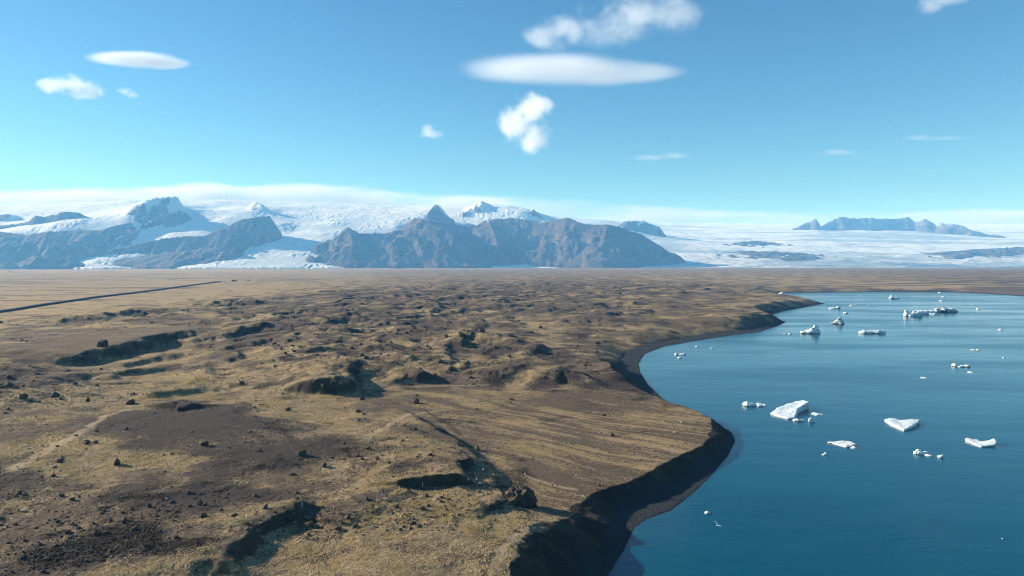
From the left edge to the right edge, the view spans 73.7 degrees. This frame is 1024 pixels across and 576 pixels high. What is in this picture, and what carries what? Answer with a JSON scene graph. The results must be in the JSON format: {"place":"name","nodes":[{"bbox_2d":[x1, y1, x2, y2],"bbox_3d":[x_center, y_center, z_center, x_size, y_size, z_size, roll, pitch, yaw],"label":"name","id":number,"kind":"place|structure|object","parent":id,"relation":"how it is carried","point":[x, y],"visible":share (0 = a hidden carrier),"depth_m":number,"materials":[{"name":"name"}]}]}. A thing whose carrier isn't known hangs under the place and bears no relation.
{"place":"outdoors","nodes":[
{"label":"outdoors","id":0,"kind":"place"},
{"bbox_2d":[0,281,220,312],"bbox_3d":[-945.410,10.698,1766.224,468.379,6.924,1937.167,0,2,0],"label":"road","id":1,"kind":"structure","parent":0,"point":[39,305],"depth_m":1430.87,"materials":[{"name":"grey asphalt"}]},
{"bbox_2d":[93,275,226,281],"bbox_3d":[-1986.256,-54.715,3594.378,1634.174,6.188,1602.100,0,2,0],"label":"track","id":2,"kind":"structure","parent":0,"point":[153,278],"depth_m":3400.58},
{"bbox_2d":[0,267,1023,575],"bbox_3d":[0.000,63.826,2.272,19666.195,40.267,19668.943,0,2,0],"label":"ground","id":3,"kind":"structure","parent":0,"point":[684,305],"depth_m":372.14,"materials":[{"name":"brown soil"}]},
{"bbox_2d":[19,393,27,398],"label":"boulder","id":4,"kind":"object","parent":3,"relation":"on","point":[23,396],"visible":1,"depth_m":340.85,"materials":[{"name":"grey stone"}]},
{"bbox_2d":[52,392,59,396],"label":"boulder","id":5,"kind":"object","parent":3,"relation":"on","point":[55,394],"visible":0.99,"depth_m":354.99,"materials":[{"name":"grey stone"}]},
{"bbox_2d":[91,531,101,536],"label":"boulder","id":6,"kind":"object","parent":3,"relation":"on","point":[96,534],"visible":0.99,"depth_m":162.30,"materials":[{"name":"grey stone"}]},
{"bbox_2d":[97,339,107,346],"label":"boulder","id":7,"kind":"object","parent":3,"relation":"on","point":[102,342],"visible":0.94,"depth_m":534.07,"materials":[{"name":"grey stone"}]},
{"bbox_2d":[114,458,120,465],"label":"boulder","id":8,"kind":"object","parent":3,"relation":"on","point":[117,462],"visible":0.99,"depth_m":226.13,"materials":[{"name":"grey stone"}]},
{"bbox_2d":[126,399,135,404],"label":"boulder","id":9,"kind":"object","parent":3,"relation":"on","point":[131,402],"visible":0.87,"depth_m":335.87,"materials":[{"name":"grey stone"}]},
{"bbox_2d":[200,441,208,445],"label":"boulder","id":10,"kind":"object","parent":3,"relation":"on","point":[204,443],"visible":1,"depth_m":251.41,"materials":[{"name":"grey stone"}]},
{"bbox_2d":[297,450,305,456],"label":"boulder","id":11,"kind":"object","parent":3,"relation":"on","point":[301,453],"visible":1,"depth_m":240.62,"materials":[{"name":"grey stone"}]},
{"bbox_2d":[304,521,313,527],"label":"boulder","id":12,"kind":"object","parent":3,"relation":"on","point":[308,524],"visible":1,"depth_m":175.30,"materials":[{"name":"grey stone"}]},
{"bbox_2d":[0,345,647,571],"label":"heather","id":13,"kind":"object","parent":3,"relation":"on","point":[163,548],"visible":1,"depth_m":156.68,"materials":[{"name":"brown plant"}]},
{"bbox_2d":[0,300,649,575],"bbox_3d":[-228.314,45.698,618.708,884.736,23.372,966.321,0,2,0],"label":"rubble","id":14,"kind":"object","parent":3,"relation":"on","point":[80,544],"visible":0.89,"depth_m":223.50,"materials":[{"name":"grey stone"}]},
{"bbox_2d":[412,397,418,403],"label":"boulder","id":15,"kind":"object","parent":3,"relation":"on","point":[415,400],"visible":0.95,"depth_m":360.88,"materials":[{"name":"grey stone"}]},
{"bbox_2d":[504,486,537,508],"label":"boulder","id":16,"kind":"object","parent":3,"relation":"on","point":[522,496],"visible":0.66,"depth_m":203.46,"materials":[{"name":"grey stone"}]},
{"bbox_2d":[543,318,784,575],"bbox_3d":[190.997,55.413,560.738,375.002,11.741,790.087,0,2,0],"label":"shingle","id":17,"kind":"object","parent":3,"relation":"on","point":[617,541],"visible":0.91,"depth_m":281.35,"materials":[{"name":"stone"}]},
{"bbox_2d":[0,196,1023,268],"bbox_3d":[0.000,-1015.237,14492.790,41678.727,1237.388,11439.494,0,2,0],"label":"mountain range","id":18,"kind":"structure","parent":0,"point":[436,237],"depth_m":9951.79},
{"bbox_2d":[0,199,1023,268],"bbox_3d":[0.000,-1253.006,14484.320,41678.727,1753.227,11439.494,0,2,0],"label":"glacier","id":19,"kind":"object","parent":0,"point":[305,228],"visible":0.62,"depth_m":11592.08,"materials":[{"name":"white ice"}]},
{"bbox_2d":[0,0,1023,224],"label":"sky","id":20,"kind":"structure","parent":0,"point":[670,111],"materials":[{"name":"blue"}]},
{"bbox_2d":[608,292,1023,575],"bbox_3d":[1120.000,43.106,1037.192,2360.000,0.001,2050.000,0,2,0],"label":"lake water","id":21,"kind":"structure","parent":0,"point":[776,496],"depth_m":300.65,"materials":[{"name":"blue liquid"}]},
{"bbox_2d":[742,401,765,406],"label":"ice floe","id":22,"kind":"object","parent":21,"relation":"on","point":[747,403],"visible":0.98,"depth_m":383.36,"materials":[{"name":"white ice"}]},
{"bbox_2d":[771,400,808,418],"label":"iceberg","id":23,"kind":"object","parent":21,"relation":"on","point":[790,410],"visible":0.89,"depth_m":367.24,"materials":[{"name":"white ice"}]},
{"bbox_2d":[793,418,803,421],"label":"ice floe","id":24,"kind":"object","parent":21,"relation":"on","point":[797,420],"visible":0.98,"depth_m":346.31,"materials":[{"name":"white ice"}]},
{"bbox_2d":[800,325,819,333],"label":"iceberg","id":25,"kind":"object","parent":21,"relation":"on","point":[814,329],"visible":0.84,"depth_m":780.84,"materials":[{"name":"white ice"}]},
{"bbox_2d":[831,317,844,323],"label":"iceberg","id":26,"kind":"object","parent":21,"relation":"on","point":[839,320],"visible":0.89,"depth_m":905.44,"materials":[{"name":"white ice"}]},
{"bbox_2d":[827,441,856,446],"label":"iceberg","id":27,"kind":"object","parent":21,"relation":"on","point":[846,443],"visible":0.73,"depth_m":301.42,"materials":[{"name":"white ice"}]},
{"bbox_2d":[858,330,885,333],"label":"iceberg","id":28,"kind":"object","parent":21,"relation":"on","point":[872,332],"visible":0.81,"depth_m":780.61,"materials":[{"name":"white ice"}]},
{"bbox_2d":[885,418,919,430],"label":"iceberg","id":29,"kind":"object","parent":21,"relation":"on","point":[907,424],"visible":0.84,"depth_m":337.90,"materials":[{"name":"white ice"}]},
{"bbox_2d":[903,310,922,315],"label":"iceberg","id":30,"kind":"object","parent":21,"relation":"on","point":[913,313],"visible":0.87,"depth_m":1038.35,"materials":[{"name":"white ice"}]},
{"bbox_2d":[913,449,928,454],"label":"iceberg","id":31,"kind":"object","parent":21,"relation":"on","point":[918,451],"visible":1,"depth_m":286.79,"materials":[{"name":"white ice"}]},
{"bbox_2d":[919,310,936,314],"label":"iceberg","id":32,"kind":"object","parent":21,"relation":"on","point":[928,312],"visible":0.72,"depth_m":1075.71,"materials":[{"name":"white ice"}]},
{"bbox_2d":[930,307,957,312],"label":"iceberg","id":33,"kind":"object","parent":21,"relation":"on","point":[943,309],"visible":0.88,"depth_m":1116.72,"materials":[{"name":"white ice"}]},
{"bbox_2d":[952,363,969,366],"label":"iceberg","id":34,"kind":"object","parent":21,"relation":"on","point":[956,365],"visible":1,"depth_m":530.13,"materials":[{"name":"white ice"}]},
{"bbox_2d":[965,438,995,446],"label":"iceberg","id":35,"kind":"object","parent":21,"relation":"on","point":[987,443],"visible":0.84,"depth_m":301.39,"materials":[{"name":"white ice"}]}
]}

